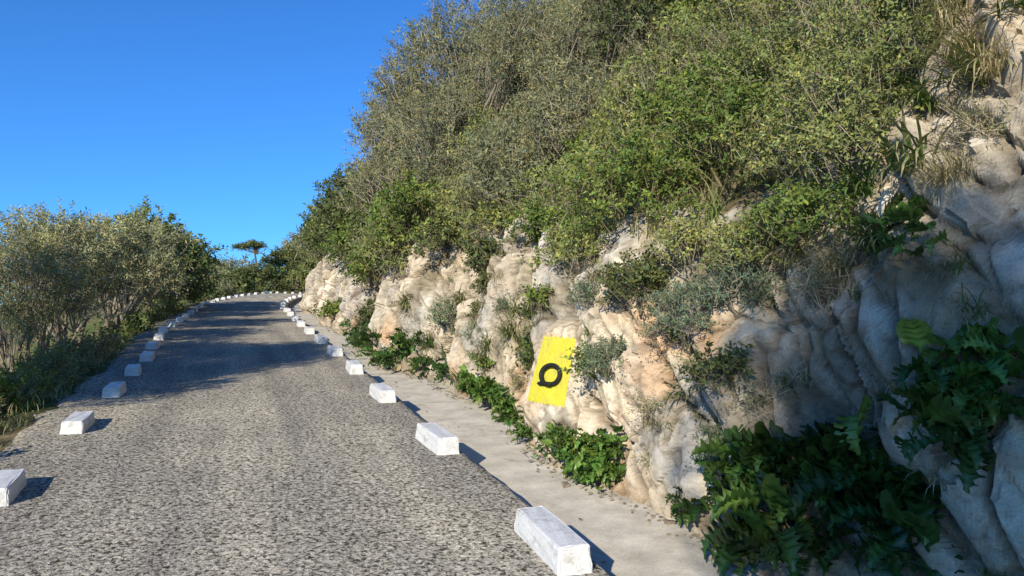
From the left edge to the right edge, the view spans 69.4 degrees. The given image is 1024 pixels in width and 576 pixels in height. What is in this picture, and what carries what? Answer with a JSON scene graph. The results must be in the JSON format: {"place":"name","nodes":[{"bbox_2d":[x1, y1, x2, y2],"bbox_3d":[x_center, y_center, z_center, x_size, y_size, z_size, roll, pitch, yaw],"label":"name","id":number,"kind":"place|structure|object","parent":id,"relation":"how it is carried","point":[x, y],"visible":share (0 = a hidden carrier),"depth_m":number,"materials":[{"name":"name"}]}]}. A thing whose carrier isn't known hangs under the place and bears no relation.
{"place":"outdoors","nodes":[
{"label":"outdoors","id":0,"kind":"place"},
{"bbox_2d":[0,297,213,451],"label":"ground","id":1,"kind":"structure","parent":0,"point":[7,438],"depth_m":13.43,"materials":[{"name":"soil"}]},
{"bbox_2d":[0,204,118,374],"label":"olive tree","id":2,"kind":"object","parent":1,"relation":"on","point":[31,312],"visible":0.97,"depth_m":14.31,"materials":[{"name":"green plant"}]},
{"bbox_2d":[0,195,148,352],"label":"olive tree","id":3,"kind":"object","parent":1,"relation":"on","point":[107,267],"visible":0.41,"depth_m":17.45,"materials":[{"name":"green plant"}]},
{"bbox_2d":[0,297,185,432],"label":"verge shrubs","id":4,"kind":"object","parent":1,"relation":"on","point":[36,372],"visible":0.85,"depth_m":12.73,"materials":[{"name":"green plant"}]},
{"bbox_2d":[0,301,197,447],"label":"verge grass","id":5,"kind":"structure","parent":1,"relation":"on","point":[49,396],"depth_m":10.81,"materials":[{"name":"green plant"}]},
{"bbox_2d":[55,207,203,332],"bbox_3d":[-11.448,-0.074,21.963,4.190,4.826,5.211,1,-4,-20],"label":"olive tree","id":6,"kind":"object","parent":1,"relation":"on","point":[150,265],"visible":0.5,"depth_m":21.72,"materials":[{"name":"green plant"}]},
{"bbox_2d":[70,210,197,327],"bbox_3d":[-13.585,-0.217,26.458,4.408,5.288,5.214,-2,-4,24],"label":"olive tree","id":7,"kind":"object","parent":1,"relation":"on","point":[142,304],"visible":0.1,"depth_m":26.46,"materials":[{"name":"green plant"}]},
{"bbox_2d":[97,195,220,308],"bbox_3d":[-15.079,-0.974,31.599,4.988,5.226,6.324,1,-4,-20],"label":"holm oak tree","id":8,"kind":"object","parent":1,"relation":"on","point":[198,265],"visible":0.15,"depth_m":30.74,"materials":[{"name":"green plant"}]},
{"bbox_2d":[147,217,227,305],"bbox_3d":[-16.559,-0.919,35.930,5.204,5.230,5.593,1,-4,-20],"label":"holm oak tree","id":9,"kind":"object","parent":1,"relation":"on","point":[192,296],"visible":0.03,"depth_m":36.47,"materials":[{"name":"green plant"}]},
{"bbox_2d":[182,213,316,303],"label":"distant trees","id":10,"kind":"object","parent":1,"relation":"on","point":[238,279],"visible":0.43,"depth_m":73.83,"materials":[{"name":"green plant"}]},
{"bbox_2d":[230,239,270,265],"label":"umbrella pine tree","id":11,"kind":"object","parent":1,"relation":"on","point":[254,245],"visible":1,"depth_m":89.90,"materials":[{"name":"green plant"}]},
{"bbox_2d":[0,0,551,303],"label":"sky","id":12,"kind":"structure","parent":0,"point":[227,114],"materials":[{"name":"blue"}]},
{"bbox_2d":[0,293,609,575],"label":"road","id":13,"kind":"structure","parent":0,"point":[259,434],"depth_m":6.74,"materials":[{"name":"grey asphalt"}]},
{"bbox_2d":[0,469,26,506],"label":"white kerb block","id":14,"kind":"structure","parent":13,"relation":"on","point":[13,483],"depth_m":5.97,"materials":[{"name":"paint"}]},
{"bbox_2d":[60,411,94,434],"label":"white kerb block","id":15,"kind":"structure","parent":13,"relation":"on","point":[80,422],"depth_m":8.32,"materials":[{"name":"paint"}]},
{"bbox_2d":[102,381,126,397],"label":"white kerb block","id":16,"kind":"structure","parent":13,"relation":"on","point":[114,389],"depth_m":10.64,"materials":[{"name":"paint"}]},
{"bbox_2d":[124,364,141,375],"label":"white kerb block","id":17,"kind":"structure","parent":13,"relation":"on","point":[133,369],"depth_m":12.79,"materials":[{"name":"paint"}]},
{"bbox_2d":[139,351,154,361],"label":"white kerb block","id":18,"kind":"structure","parent":13,"relation":"on","point":[147,356],"depth_m":14.81,"materials":[{"name":"paint"}]},
{"bbox_2d":[145,341,159,348],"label":"white kerb block","id":19,"kind":"structure","parent":13,"relation":"on","point":[152,344],"depth_m":16.96,"materials":[{"name":"paint"}]},
{"bbox_2d":[153,333,164,339],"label":"white kerb block","id":20,"kind":"structure","parent":13,"relation":"on","point":[158,336],"depth_m":19.13,"materials":[{"name":"paint"}]},
{"bbox_2d":[158,327,167,332],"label":"white kerb block","id":21,"kind":"structure","parent":13,"relation":"on","point":[162,329],"depth_m":21.31,"materials":[{"name":"paint"}]},
{"bbox_2d":[167,321,176,326],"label":"white kerb block","id":22,"kind":"structure","parent":13,"relation":"on","point":[172,324],"depth_m":23.55,"materials":[{"name":"paint"}]},
{"bbox_2d":[176,317,183,321],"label":"white kerb block","id":23,"kind":"structure","parent":13,"relation":"on","point":[179,319],"depth_m":25.75,"materials":[{"name":"paint"}]},
{"bbox_2d":[182,313,188,317],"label":"white kerb block","id":24,"kind":"structure","parent":13,"relation":"on","point":[185,315],"depth_m":27.99,"materials":[{"name":"paint"}]},
{"bbox_2d":[287,311,293,315],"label":"white kerb block","id":25,"kind":"structure","parent":13,"relation":"on","point":[289,313],"depth_m":31.13,"materials":[{"name":"paint"}]},
{"bbox_2d":[291,315,298,320],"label":"white kerb block","id":26,"kind":"structure","parent":13,"relation":"on","point":[294,317],"depth_m":28.24,"materials":[{"name":"paint"}]},
{"bbox_2d":[296,320,305,326],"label":"white kerb block","id":27,"kind":"structure","parent":13,"relation":"on","point":[300,323],"depth_m":25.33,"materials":[{"name":"paint"}]},
{"bbox_2d":[304,326,314,333],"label":"white kerb block","id":28,"kind":"structure","parent":13,"relation":"on","point":[309,330],"depth_m":22.48,"materials":[{"name":"paint"}]},
{"bbox_2d":[314,334,327,343],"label":"white kerb block","id":29,"kind":"structure","parent":13,"relation":"on","point":[320,339],"depth_m":19.64,"materials":[{"name":"paint"}]},
{"bbox_2d":[327,345,342,355],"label":"white kerb block","id":30,"kind":"structure","parent":13,"relation":"on","point":[332,350],"depth_m":16.74,"materials":[{"name":"paint"}]},
{"bbox_2d":[345,360,362,374],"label":"white kerb block","id":31,"kind":"structure","parent":13,"relation":"on","point":[352,367],"depth_m":13.90,"materials":[{"name":"paint"}]},
{"bbox_2d":[369,383,395,402],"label":"white kerb block","id":32,"kind":"structure","parent":13,"relation":"on","point":[381,393],"depth_m":10.95,"materials":[{"name":"paint"}]},
{"bbox_2d":[415,423,459,454],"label":"white kerb block","id":33,"kind":"structure","parent":13,"relation":"on","point":[435,438],"depth_m":8.00,"materials":[{"name":"paint"}]},
{"bbox_2d":[514,506,592,575],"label":"white kerb block","id":34,"kind":"structure","parent":13,"relation":"on","point":[558,546],"depth_m":4.96,"materials":[{"name":"paint"}]},
{"bbox_2d":[289,301,763,575],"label":"sidewalk","id":35,"kind":"structure","parent":0,"point":[618,536],"depth_m":7.40,"materials":[{"name":"concrete"}]},
{"bbox_2d":[6,325,758,575],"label":"loose stones","id":36,"kind":"object","parent":35,"relation":"on","point":[667,522],"visible":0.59,"depth_m":8.20,"materials":[{"name":"grey gravel"}]},
{"bbox_2d":[304,303,627,490],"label":"verge plants","id":37,"kind":"object","parent":35,"relation":"on","point":[587,460],"visible":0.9,"depth_m":10.66,"materials":[{"name":"green plant"}]},
{"bbox_2d":[298,0,1023,575],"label":"rocky hillside","id":38,"kind":"structure","parent":0,"point":[850,350],"depth_m":5.54,"materials":[{"name":"stone"}]},
{"bbox_2d":[296,186,341,243],"bbox_3d":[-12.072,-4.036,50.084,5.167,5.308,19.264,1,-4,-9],"label":"holm oak tree","id":39,"kind":"object","parent":38,"relation":"on","point":[308,220],"visible":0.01,"depth_m":42.86,"materials":[{"name":"green plant"}]},
{"bbox_2d":[294,159,375,255],"bbox_3d":[-7.266,-3.169,31.949,3.935,4.704,8.238,1,-4,-20],"label":"holm oak tree","id":40,"kind":"object","parent":38,"relation":"on","point":[329,193],"visible":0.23,"depth_m":30.91,"materials":[{"name":"green plant"}]},
{"bbox_2d":[330,79,444,215],"bbox_3d":[-3.918,-4.005,25.487,4.514,6.908,7.922,1,-4,-20],"label":"wild olive tree","id":41,"kind":"object","parent":38,"relation":"on","point":[364,174],"visible":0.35,"depth_m":23.50,"materials":[{"name":"green plant"}]},
{"bbox_2d":[356,0,571,219],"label":"wild olive tree","id":42,"kind":"object","parent":38,"relation":"on","point":[448,118],"visible":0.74,"depth_m":17.90,"materials":[{"name":"green plant"}]},
{"bbox_2d":[537,363,561,386],"bbox_3d":[0.436,1.046,8.941,0.128,0.281,0.436,3,-5,-39],"label":"black painted circle","id":43,"kind":"object","parent":38,"relation":"on","point":[543,382],"visible":0.99,"depth_m":8.89,"materials":[{"name":"black paint"}]},
{"bbox_2d":[527,335,575,407],"bbox_3d":[0.474,1.001,9.021,0.234,0.860,0.717,3,-5,-37],"label":"yellow paint marking","id":44,"kind":"object","parent":38,"relation":"on","point":[553,349],"visible":0.92,"depth_m":8.98,"materials":[{"name":"yellow paint"}]},
{"bbox_2d":[512,0,675,153],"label":"wild olive tree","id":45,"kind":"object","parent":38,"relation":"on","point":[582,45],"visible":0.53,"depth_m":14.90,"materials":[{"name":"green plant"}]},
{"bbox_2d":[289,0,965,270],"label":"hillside shrubs","id":46,"kind":"object","parent":38,"relation":"on","point":[509,150],"visible":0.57,"depth_m":8.87,"materials":[{"name":"green plant"}]},
{"bbox_2d":[314,0,1021,475],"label":"rock shrubs","id":47,"kind":"object","parent":38,"relation":"on","point":[688,238],"visible":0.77,"depth_m":6.45,"materials":[{"name":"green plant"}]},
{"bbox_2d":[384,0,1023,575],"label":"grass tussocks","id":48,"kind":"object","parent":38,"relation":"on","point":[978,66],"depth_m":5.18,"materials":[{"name":"green plant"}]},
{"bbox_2d":[665,191,1023,575],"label":"acanthus plant","id":49,"kind":"object","parent":38,"relation":"on","point":[853,484],"visible":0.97,"depth_m":4.59,"materials":[{"name":"green plant"}]}
]}

